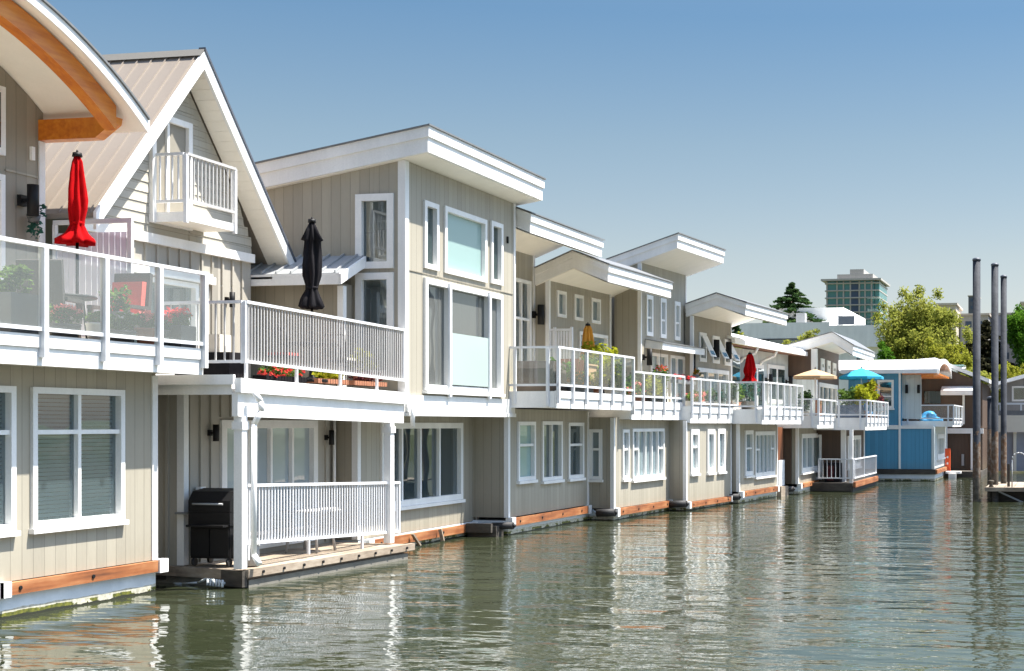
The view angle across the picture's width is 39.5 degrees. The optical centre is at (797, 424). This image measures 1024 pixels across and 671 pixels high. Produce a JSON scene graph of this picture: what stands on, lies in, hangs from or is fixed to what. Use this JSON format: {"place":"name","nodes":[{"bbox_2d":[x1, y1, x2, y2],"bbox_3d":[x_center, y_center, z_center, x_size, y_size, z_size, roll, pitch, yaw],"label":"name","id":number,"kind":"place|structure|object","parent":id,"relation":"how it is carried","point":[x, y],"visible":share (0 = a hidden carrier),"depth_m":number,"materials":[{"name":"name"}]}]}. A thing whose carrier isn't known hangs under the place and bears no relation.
{"place":"outdoors","nodes":[
{"label":"outdoors","id":0,"kind":"place"},
{"bbox_2d":[0,471,1023,670],"bbox_3d":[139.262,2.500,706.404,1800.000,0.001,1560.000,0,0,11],"label":"water","id":1,"kind":"structure","parent":0,"point":[904,576],"depth_m":18.91,"materials":[{"name":"green liquid"}]},
{"bbox_2d":[0,0,207,619],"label":"float house","id":2,"kind":"structure","parent":1,"relation":"on","point":[78,464],"depth_m":19.49,"materials":[{"name":"paint"}]},
{"bbox_2d":[0,174,5,279],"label":"door","id":3,"kind":"structure","parent":2,"relation":"in","point":[2,177],"depth_m":19.98,"materials":[{"name":"white paint"}]},
{"bbox_2d":[0,86,5,155],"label":"window","id":4,"kind":"structure","parent":2,"relation":"in","point":[2,89],"depth_m":19.99,"materials":[{"name":"white paint"}]},
{"bbox_2d":[0,386,20,537],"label":"window","id":5,"kind":"structure","parent":2,"relation":"in","point":[8,528],"depth_m":17.63,"materials":[{"name":"white paint"}]},
{"bbox_2d":[0,263,38,333],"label":"potted plant","id":6,"kind":"object","parent":2,"relation":"on","point":[20,308],"visible":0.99,"depth_m":17.25,"materials":[{"name":"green plant"}]},
{"bbox_2d":[26,204,46,238],"bbox_3d":[-11.352,-3.034,20.449,0.267,0.548,0.239,0,0,-15],"label":"hanging plant","id":7,"kind":"object","parent":2,"relation":"hanging from","point":[33,220],"visible":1,"depth_m":20.42,"materials":[{"name":"teal plant"}]},
{"bbox_2d":[16,259,84,337],"bbox_3d":[-10.288,-1.670,18.867,0.680,1.140,0.620,0,0,-3],"label":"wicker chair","id":8,"kind":"object","parent":2,"relation":"on","point":[56,285],"visible":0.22,"depth_m":18.59,"materials":[{"name":"grey wicker"}]},
{"bbox_2d":[49,303,83,337],"bbox_3d":[-9.706,-1.349,18.158,0.485,0.499,0.480,0,0,26],"label":"potted plant","id":9,"kind":"object","parent":2,"relation":"on","point":[60,313],"visible":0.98,"depth_m":18.06,"materials":[{"name":"green plant"}]},
{"bbox_2d":[54,150,95,308],"bbox_3d":[-10.507,-2.560,20.005,0.558,2.880,0.528,0,0,39],"label":"patio umbrella","id":10,"kind":"object","parent":2,"relation":"on","point":[76,234],"visible":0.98,"depth_m":19.95,"materials":[{"name":"red fabric"}]},
{"bbox_2d":[29,387,128,533],"bbox_3d":[-9.913,0.475,18.869,0.220,1.930,1.850,0,0,11],"label":"window","id":11,"kind":"structure","parent":2,"relation":"in","point":[72,430],"depth_m":18.85,"materials":[{"name":"white paint"}]},
{"bbox_2d":[65,293,97,338],"bbox_3d":[-10.585,-1.469,19.618,1.040,0.743,1.040,0,0,11],"label":"patio table","id":12,"kind":"object","parent":2,"relation":"on","point":[83,297],"visible":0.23,"depth_m":19.62,"materials":[{"name":"black metal"}]},
{"bbox_2d":[85,310,99,339],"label":"potted plant","id":13,"kind":"object","parent":2,"relation":"on","point":[93,324],"visible":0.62,"depth_m":18.61,"materials":[{"name":"green plant"}]},
{"bbox_2d":[98,284,133,342],"bbox_3d":[-9.725,-1.553,19.580,0.490,0.907,0.425,0,0,11],"label":"potted plant","id":14,"kind":"object","parent":2,"relation":"on","point":[117,300],"visible":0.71,"depth_m":19.55,"materials":[{"name":"green plant"}]},
{"bbox_2d":[87,273,152,327],"bbox_3d":[-9.918,-1.670,20.108,0.680,1.140,0.620,0,0,11],"label":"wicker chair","id":15,"kind":"object","parent":2,"relation":"on","point":[140,286],"visible":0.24,"depth_m":20.24,"materials":[{"name":"grey wicker"}]},
{"bbox_2d":[110,311,139,342],"bbox_3d":[-9.470,-1.343,19.182,0.478,0.485,0.456,0,0,11],"label":"potted plant","id":16,"kind":"object","parent":2,"relation":"on","point":[119,325],"visible":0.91,"depth_m":19.08,"materials":[{"name":"green plant"}]},
{"bbox_2d":[132,310,154,343],"bbox_3d":[-9.402,-1.377,19.742,0.347,0.554,0.357,0,0,38],"label":"potted plant","id":17,"kind":"object","parent":2,"relation":"on","point":[146,322],"visible":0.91,"depth_m":19.65,"materials":[{"name":"green plant"}]},
{"bbox_2d":[164,306,195,347],"bbox_3d":[-9.216,-1.436,20.431,0.392,0.673,0.418,0,0,11],"label":"potted plant","id":18,"kind":"object","parent":2,"relation":"on","point":[179,328],"visible":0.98,"depth_m":20.33,"materials":[{"name":"green plant"}]},
{"bbox_2d":[103,542,414,587],"bbox_3d":[-11.135,2.558,24.208,7.185,0.685,5.086,0,0,15],"label":"wooden dock","id":19,"kind":"object","parent":1,"relation":"on","point":[288,565],"visible":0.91,"depth_m":22.44,"materials":[{"name":"brown wood"}]},
{"bbox_2d":[175,488,233,565],"bbox_3d":[-9.239,1.610,21.539,0.980,1.200,0.690,0,0,11],"label":"barbecue grill","id":20,"kind":"object","parent":19,"relation":"on","point":[210,512],"visible":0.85,"depth_m":21.33,"materials":[{"name":"black metal"}]},
{"bbox_2d":[190,529,209,555],"bbox_3d":[-9.312,1.840,21.373,0.320,0.420,0.020,0,0,11],"label":"cabinet door","id":21,"kind":"structure","parent":20,"relation":"in","point":[199,538],"depth_m":21.36,"materials":[{"name":"black metal"}]},
{"bbox_2d":[210,529,228,555],"bbox_3d":[-8.978,1.840,21.307,0.320,0.420,0.020,0,0,11],"label":"cabinet door","id":22,"kind":"structure","parent":20,"relation":"in","point":[219,538],"depth_m":21.30,"materials":[{"name":"black metal"}]},
{"bbox_2d":[45,47,414,568],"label":"float house","id":23,"kind":"structure","parent":19,"relation":"on","point":[181,184],"depth_m":23.11,"materials":[{"name":"white wood"}]},
{"bbox_2d":[148,117,192,230],"bbox_3d":[-10.654,-4.275,23.250,0.160,1.850,1.060,0,0,11],"label":"balcony door","id":24,"kind":"structure","parent":23,"relation":"in","point":[177,136],"depth_m":23.18,"materials":[{"name":"white paint"}]},
{"bbox_2d":[153,277,198,374],"bbox_3d":[-10.720,-1.625,23.059,0.145,1.650,1.900,0,0,11],"label":"patio door","id":25,"kind":"structure","parent":23,"relation":"in","point":[193,288],"depth_m":23.90,"materials":[{"name":"white paint"}]},
{"bbox_2d":[175,334,243,377],"bbox_3d":[-9.228,-1.050,21.567,0.950,0.700,0.450,0,0,11],"label":"outdoor sofa","id":26,"kind":"object","parent":23,"relation":"on","point":[236,370],"visible":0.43,"depth_m":21.35,"materials":[{"name":"black fabric"}]},
{"bbox_2d":[220,420,317,548],"bbox_3d":[-9.221,1.035,23.941,0.145,2.210,2.930,0,0,11],"label":"french door","id":27,"kind":"structure","parent":23,"relation":"in","point":[287,450],"depth_m":24.23,"materials":[{"name":"white paint"}]},
{"bbox_2d":[252,366,306,381],"bbox_3d":[-8.430,-0.844,22.394,0.345,0.288,1.257,0,0,11],"label":"planter box","id":28,"kind":"object","parent":23,"relation":"on","point":[284,375],"visible":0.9,"depth_m":22.20,"materials":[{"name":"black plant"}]},
{"bbox_2d":[298,217,327,382],"bbox_3d":[-8.340,-2.140,23.562,0.520,2.840,0.528,0,0,11],"label":"patio umbrella","id":29,"kind":"object","parent":23,"relation":"on","point":[311,298],"visible":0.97,"depth_m":23.48,"materials":[{"name":"black fabric"}]},
{"bbox_2d":[306,368,348,384],"bbox_3d":[-8.176,-0.836,23.821,0.369,0.272,1.078,0,0,11],"label":"planter box","id":30,"kind":"object","parent":23,"relation":"on","point":[333,378],"visible":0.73,"depth_m":23.66,"materials":[{"name":"wood"}]},
{"bbox_2d":[348,370,386,386],"bbox_3d":[-7.916,-0.852,25.130,0.386,0.303,1.249,0,0,11],"label":"planter box","id":31,"kind":"object","parent":23,"relation":"on","point":[359,381],"visible":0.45,"depth_m":24.97,"materials":[{"name":"wood"}]},
{"bbox_2d":[279,507,340,552],"bbox_3d":[-8.519,1.852,24.001,1.040,0.744,1.040,0,0,11],"label":"porch table","id":32,"kind":"object","parent":19,"relation":"on","point":[316,545],"visible":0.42,"depth_m":23.80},
{"bbox_2d":[134,123,545,545],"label":"float house","id":33,"kind":"structure","parent":1,"relation":"on","point":[416,226],"depth_m":26.77,"materials":[{"name":"paint"}]},
{"bbox_2d":[355,193,393,268],"bbox_3d":[-8.037,-3.670,26.135,0.780,1.420,0.145,0,0,11],"label":"window","id":34,"kind":"structure","parent":33,"relation":"in","point":[360,199],"depth_m":26.07,"materials":[{"name":"white paint"}]},
{"bbox_2d":[355,272,393,376],"bbox_3d":[-8.024,-1.890,26.197,0.780,1.980,0.271,0,0,11],"label":"door","id":35,"kind":"structure","parent":33,"relation":"in","point":[386,279],"depth_m":26.12,"materials":[{"name":"white paint"}]},
{"bbox_2d":[380,423,465,510],"bbox_3d":[-7.817,0.850,28.633,0.185,1.760,3.720,0,0,11],"label":"window","id":36,"kind":"structure","parent":33,"relation":"in","point":[437,500],"depth_m":28.58,"materials":[{"name":"white paint"}]},
{"bbox_2d":[423,200,438,270],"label":"window","id":37,"kind":"structure","parent":33,"relation":"in","point":[430,209],"depth_m":27.15,"materials":[{"name":"white paint"}]},
{"bbox_2d":[422,277,504,398],"bbox_3d":[-6.933,-1.705,28.555,0.210,2.310,3.790,0,0,11],"label":"window","id":38,"kind":"structure","parent":33,"relation":"in","point":[463,325],"depth_m":28.38,"materials":[{"name":"white glass"}]},
{"bbox_2d":[443,205,486,282],"bbox_3d":[-6.957,-3.725,28.601,0.145,1.350,2.030,0,0,11],"label":"window","id":39,"kind":"structure","parent":33,"relation":"in","point":[464,234],"depth_m":28.63,"materials":[{"name":"glass"}]},
{"bbox_2d":[466,523,502,536],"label":"mooring beam","id":40,"kind":"structure","parent":33,"relation":"attached to","point":[481,530],"depth_m":30.38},
{"bbox_2d":[490,220,503,285],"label":"window","id":41,"kind":"structure","parent":33,"relation":"in","point":[496,229],"depth_m":30.28,"materials":[{"name":"white paint"}]},
{"bbox_2d":[394,206,634,534],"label":"float house","id":42,"kind":"structure","parent":1,"relation":"on","point":[531,466],"depth_m":32.22,"materials":[{"name":"paint"}]},
{"bbox_2d":[516,278,531,360],"bbox_3d":[-7.083,-2.225,35.031,0.145,2.950,1.117,0,0,12],"label":"glazed door","id":43,"kind":"structure","parent":42,"relation":"in","point":[528,284],"depth_m":35.48,"materials":[{"name":"white paint"}]},
{"bbox_2d":[516,422,537,483],"bbox_3d":[-6.311,0.655,31.799,0.185,1.430,1.060,0,0,12],"label":"window","id":44,"kind":"structure","parent":42,"relation":"in","point":[526,431],"depth_m":31.91,"materials":[{"name":"glass"}]},
{"bbox_2d":[517,361,566,390],"bbox_3d":[-6.113,-1.080,31.619,1.350,0.720,0.900,0,0,11],"label":"covered sofa","id":45,"kind":"object","parent":42,"relation":"on","point":[531,372],"visible":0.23,"depth_m":31.16,"materials":[{"name":"fabric"}]},
{"bbox_2d":[541,421,564,483],"bbox_3d":[-6.048,0.680,33.324,0.312,1.500,1.327,0,0,12],"label":"window","id":46,"kind":"structure","parent":42,"relation":"in","point":[549,478],"depth_m":33.35,"materials":[{"name":"white paint"}]},
{"bbox_2d":[567,423,585,481],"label":"window","id":47,"kind":"structure","parent":42,"relation":"in","point":[580,476],"depth_m":35.28,"materials":[{"name":"white paint"}]},
{"bbox_2d":[567,371,593,392],"bbox_3d":[-5.192,-1.001,32.575,0.388,0.562,1.345,0,0,11],"label":"planter box","id":48,"kind":"object","parent":42,"relation":"on","point":[581,376],"visible":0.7,"depth_m":32.42,"materials":[{"name":"green plant"}]},
{"bbox_2d":[581,340,619,373],"bbox_3d":[-5.202,-1.415,36.330,1.082,1.670,1.213,0,0,-14],"label":"potted plant","id":49,"kind":"object","parent":42,"relation":"on","point":[599,346],"visible":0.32,"depth_m":36.19,"materials":[{"name":"green plant"}]},
{"bbox_2d":[596,355,616,393],"bbox_3d":[-4.919,-1.252,34.833,0.759,1.063,0.839,0,0,11],"label":"potted plant","id":50,"kind":"object","parent":42,"relation":"on","point":[607,368],"visible":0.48,"depth_m":34.69,"materials":[{"name":"green plant"}]},
{"bbox_2d":[534,250,684,520],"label":"float house","id":51,"kind":"structure","parent":1,"relation":"on","point":[577,291],"depth_m":36.69,"materials":[{"name":"paint"}]},
{"bbox_2d":[557,290,566,317],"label":"window","id":52,"kind":"structure","parent":51,"relation":"in","point":[561,295],"depth_m":36.60,"materials":[{"name":"white paint"}]},
{"bbox_2d":[574,294,583,320],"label":"window","id":53,"kind":"structure","parent":51,"relation":"in","point":[578,299],"depth_m":37.68,"materials":[{"name":"white paint"}]},
{"bbox_2d":[580,322,594,359],"bbox_3d":[-5.587,-1.660,36.552,0.520,2.120,0.520,0,0,11],"label":"patio umbrella","id":54,"kind":"object","parent":51,"relation":"on","point":[587,334],"visible":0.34,"depth_m":36.49,"materials":[{"name":"orange fabric"}]},
{"bbox_2d":[579,331,607,372],"bbox_3d":[-5.775,-1.600,38.558,0.145,1.900,1.974,0,0,15],"label":"sliding door","id":55,"kind":"structure","parent":51,"relation":"in","point":[599,338],"depth_m":38.93,"materials":[{"name":"white paint"}]},
{"bbox_2d":[588,429,602,481],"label":"window","id":56,"kind":"structure","parent":51,"relation":"in","point":[595,435],"depth_m":35.72,"materials":[{"name":"white paint"}]},
{"bbox_2d":[591,298,600,323],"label":"window","id":57,"kind":"structure","parent":51,"relation":"in","point":[595,303],"depth_m":38.81,"materials":[{"name":"white paint"}]},
{"bbox_2d":[621,429,631,481],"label":"window","id":58,"kind":"structure","parent":51,"relation":"in","point":[625,432],"depth_m":36.49,"materials":[{"name":"white paint"}]},
{"bbox_2d":[631,428,665,482],"bbox_3d":[-4.194,0.845,37.981,0.285,1.450,2.460,0,0,14],"label":"window","id":59,"kind":"structure","parent":51,"relation":"in","point":[648,445],"depth_m":38.08,"materials":[{"name":"white paint"}]},
{"bbox_2d":[606,232,737,510],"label":"float house","id":60,"kind":"structure","parent":1,"relation":"on","point":[648,331],"depth_m":40.64,"materials":[{"name":"paint"}]},
{"bbox_2d":[646,295,652,335],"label":"window","id":61,"kind":"structure","parent":60,"relation":"in","point":[649,299],"depth_m":40.55,"materials":[{"name":"white paint"}]},
{"bbox_2d":[650,353,667,401],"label":"sliding door","id":62,"kind":"structure","parent":60,"relation":"in","point":[659,359],"depth_m":41.34,"materials":[{"name":"white paint"}]},
{"bbox_2d":[660,298,666,338],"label":"window","id":63,"kind":"structure","parent":60,"relation":"in","point":[663,302],"depth_m":41.59,"materials":[{"name":"white paint"}]},
{"bbox_2d":[669,355,684,402],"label":"sliding door","id":64,"kind":"structure","parent":60,"relation":"in","point":[676,363],"depth_m":42.60,"materials":[{"name":"white paint"}]},
{"bbox_2d":[674,301,680,340],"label":"window","id":65,"kind":"structure","parent":60,"relation":"in","point":[677,305],"depth_m":42.69,"materials":[{"name":"white paint"}]},
{"bbox_2d":[690,429,700,475],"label":"window","id":66,"kind":"structure","parent":60,"relation":"in","point":[694,433],"depth_m":40.22,"materials":[{"name":"white paint"}]},
{"bbox_2d":[706,429,716,474],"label":"window","id":67,"kind":"structure","parent":60,"relation":"in","point":[710,433],"depth_m":41.49,"materials":[{"name":"white paint"}]},
{"bbox_2d":[717,429,726,473],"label":"window","id":68,"kind":"structure","parent":60,"relation":"in","point":[721,433],"depth_m":42.44,"materials":[{"name":"white paint"}]},
{"bbox_2d":[685,292,802,503],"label":"float house","id":69,"kind":"structure","parent":1,"relation":"on","point":[758,461],"depth_m":44.42,"materials":[{"name":"paint"}]},
{"bbox_2d":[697,367,728,401],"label":"sliding door","id":70,"kind":"structure","parent":69,"relation":"in","point":[706,373],"depth_m":45.06,"materials":[{"name":"white paint"}]},
{"bbox_2d":[720,383,744,408],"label":"potted plant","id":71,"kind":"object","parent":69,"relation":"on","point":[732,391],"visible":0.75,"depth_m":43.47,"materials":[{"name":"green plant"}]},
{"bbox_2d":[744,430,754,477],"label":"window","id":72,"kind":"structure","parent":69,"relation":"in","point":[748,434],"depth_m":44.36,"materials":[{"name":"white paint"}]},
{"bbox_2d":[739,383,760,408],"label":"potted plant","id":73,"kind":"object","parent":69,"relation":"on","point":[749,391],"visible":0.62,"depth_m":44.48,"materials":[{"name":"teal plant"}]},
{"bbox_2d":[742,352,758,397],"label":"patio umbrella","id":74,"kind":"object","parent":69,"relation":"on","point":[749,370],"visible":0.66,"depth_m":45.67,"materials":[{"name":"red fabric"}]},
{"bbox_2d":[754,431,776,478],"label":"window","id":75,"kind":"structure","parent":69,"relation":"in","point":[764,441],"depth_m":46.08,"materials":[{"name":"glass"}]},
{"bbox_2d":[727,333,843,494],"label":"float house","id":76,"kind":"structure","parent":1,"relation":"on","point":[801,449],"depth_m":50.00,"materials":[{"name":"paint"}]},
{"bbox_2d":[748,364,763,408],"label":"window","id":77,"kind":"structure","parent":76,"relation":"in","point":[759,374],"depth_m":50.48,"materials":[{"name":"white paint"}]},
{"bbox_2d":[767,364,784,402],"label":"window","id":78,"kind":"structure","parent":76,"relation":"in","point":[778,371],"depth_m":52.16,"materials":[{"name":"white paint"}]},
{"bbox_2d":[801,433,818,474],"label":"window","id":79,"kind":"structure","parent":76,"relation":"in","point":[809,442],"depth_m":50.96,"materials":[{"name":"glass"}]},
{"bbox_2d":[793,367,836,397],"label":"patio umbrella","id":80,"kind":"object","parent":76,"relation":"on","point":[815,374],"visible":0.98,"depth_m":49.91,"materials":[{"name":"beige fabric"}]},
{"bbox_2d":[742,331,888,491],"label":"float house","id":81,"kind":"structure","parent":1,"relation":"on","point":[842,441],"depth_m":53.52,"materials":[{"name":"paint"}]},
{"bbox_2d":[819,382,837,415],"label":"glazed door","id":82,"kind":"structure","parent":81,"relation":"in","point":[823,385],"depth_m":56.21,"materials":[{"name":"white paint"}]},
{"bbox_2d":[838,386,856,404],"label":"potted plant","id":83,"kind":"object","parent":81,"relation":"on","point":[844,394],"visible":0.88,"depth_m":52.19,"materials":[{"name":"green plant"}]},
{"bbox_2d":[837,405,863,417],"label":"planter trough","id":84,"kind":"object","parent":81,"relation":"on","point":[848,409],"visible":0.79,"depth_m":51.60,"materials":[{"name":"grey paint"}]},
{"bbox_2d":[847,435,860,469],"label":"window","id":85,"kind":"structure","parent":81,"relation":"in","point":[857,437],"depth_m":54.62,"materials":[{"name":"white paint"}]},
{"bbox_2d":[839,366,883,383],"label":"patio umbrella","id":86,"kind":"object","parent":81,"relation":"on","point":[861,373],"visible":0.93,"depth_m":54.01,"materials":[{"name":"teal fabric"}]},
{"bbox_2d":[852,384,872,416],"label":"potted plant","id":87,"kind":"object","parent":81,"relation":"on","point":[862,393],"visible":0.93,"depth_m":52.20,"materials":[{"name":"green plant"}]},
{"bbox_2d":[839,359,962,480],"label":"float house","id":88,"kind":"structure","parent":1,"relation":"on","point":[901,448],"depth_m":60.37,"materials":[{"name":"paint"}]},
{"bbox_2d":[937,434,945,460],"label":"window","id":89,"kind":"structure","parent":88,"relation":"in","point":[940,437],"depth_m":63.33,"materials":[{"name":"white glass"}]},
{"bbox_2d":[913,358,990,477],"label":"float house","id":90,"kind":"structure","parent":1,"relation":"on","point":[957,389],"depth_m":66.34,"materials":[{"name":"brown wood"}]},
{"bbox_2d":[924,391,940,403],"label":"window","id":91,"kind":"structure","parent":90,"relation":"in","point":[930,397],"depth_m":66.52,"materials":[{"name":"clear glass"}]},
{"bbox_2d":[972,257,980,501],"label":"mooring pile","id":92,"kind":"object","parent":1,"relation":"in","point":[976,378],"visible":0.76,"depth_m":44.21,"materials":[{"name":"metal"}]},
{"bbox_2d":[987,396,990,495],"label":"mooring pile","id":93,"kind":"object","parent":1,"relation":"in","point":[988,439],"visible":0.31,"depth_m":47.81,"materials":[{"name":"metal"}]},
{"bbox_2d":[991,263,998,484],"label":"mooring pile","id":94,"kind":"object","parent":1,"relation":"in","point":[994,371],"visible":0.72,"depth_m":46.08,"materials":[{"name":"metal"}]},
{"bbox_2d":[1000,275,1006,483],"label":"mooring pile","id":95,"kind":"object","parent":1,"relation":"in","point":[1003,379],"visible":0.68,"depth_m":47.03,"materials":[{"name":"metal"}]},
{"bbox_2d":[985,482,1023,501],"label":"work dock","id":96,"kind":"object","parent":1,"relation":"on","point":[1002,492],"visible":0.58,"depth_m":44.43,"materials":[{"name":"grey wood"}]},
{"bbox_2d":[988,374,1023,470],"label":"float house","id":97,"kind":"structure","parent":1,"relation":"on","point":[1015,414],"depth_m":70.36,"materials":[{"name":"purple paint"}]},
{"bbox_2d":[47,0,1023,334],"label":"sky","id":98,"kind":"structure","parent":0,"point":[808,142],"materials":[{"name":"blue"}]},
{"bbox_2d":[825,463,841,482],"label":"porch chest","id":99,"kind":"object","parent":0,"point":[828,469],"visible":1,"depth_m":51.30,"materials":[{"name":"black"}]},
{"bbox_2d":[821,269,889,324],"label":"apartment tower","id":100,"kind":"structure","parent":0,"point":[861,292],"depth_m":334.02,"materials":[{"name":"concrete"}]},
{"bbox_2d":[936,303,962,345],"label":"distant building","id":101,"kind":"structure","parent":0,"point":[957,307],"depth_m":259.60,"materials":[{"name":"beige concrete"}]},
{"bbox_2d":[960,313,990,353],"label":"distant building","id":102,"kind":"structure","parent":0,"point":[968,318],"depth_m":266.59,"materials":[{"name":"concrete"}]},
{"bbox_3d":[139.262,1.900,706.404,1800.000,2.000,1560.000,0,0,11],"label":"ground","id":103,"kind":"structure","parent":0,"visible":0},
{"bbox_2d":[762,282,825,322],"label":"conifer tree","id":104,"kind":"object","parent":103,"relation":"on","point":[793,298],"visible":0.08,"depth_m":126.61,"materials":[{"name":"green plant"}]},
{"bbox_2d":[732,307,885,404],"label":"commercial building","id":105,"kind":"structure","parent":103,"relation":"on","point":[843,321],"depth_m":120.21,"materials":[{"name":"white paint"}]},
{"bbox_2d":[861,341,895,359],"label":"leafy tree","id":106,"kind":"object","parent":103,"relation":"on","point":[884,353],"visible":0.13,"depth_m":101.88,"materials":[{"name":"green plant"}]},
{"bbox_2d":[871,284,972,359],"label":"leafy tree","id":107,"kind":"object","parent":103,"relation":"on","point":[912,328],"visible":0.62,"depth_m":104.20,"materials":[{"name":"green plant"}]},
{"bbox_2d":[923,336,972,376],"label":"leafy tree","id":108,"kind":"object","parent":103,"relation":"on","point":[950,356],"visible":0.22,"depth_m":100.09,"materials":[{"name":"green plant"}]},
{"bbox_2d":[970,320,1018,408],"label":"conifer tree","id":109,"kind":"object","parent":103,"relation":"on","point":[985,342],"visible":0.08,"depth_m":110.41,"materials":[{"name":"green plant"}]},
{"bbox_2d":[987,361,1023,410],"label":"leafy tree","id":110,"kind":"object","parent":103,"relation":"on","point":[1014,371],"visible":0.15,"depth_m":96.12,"materials":[{"name":"green plant"}]},
{"bbox_2d":[1007,303,1023,368],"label":"leafy tree","id":111,"kind":"object","parent":103,"relation":"on","point":[1015,331],"visible":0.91,"depth_m":109.58,"materials":[{"name":"green plant"}]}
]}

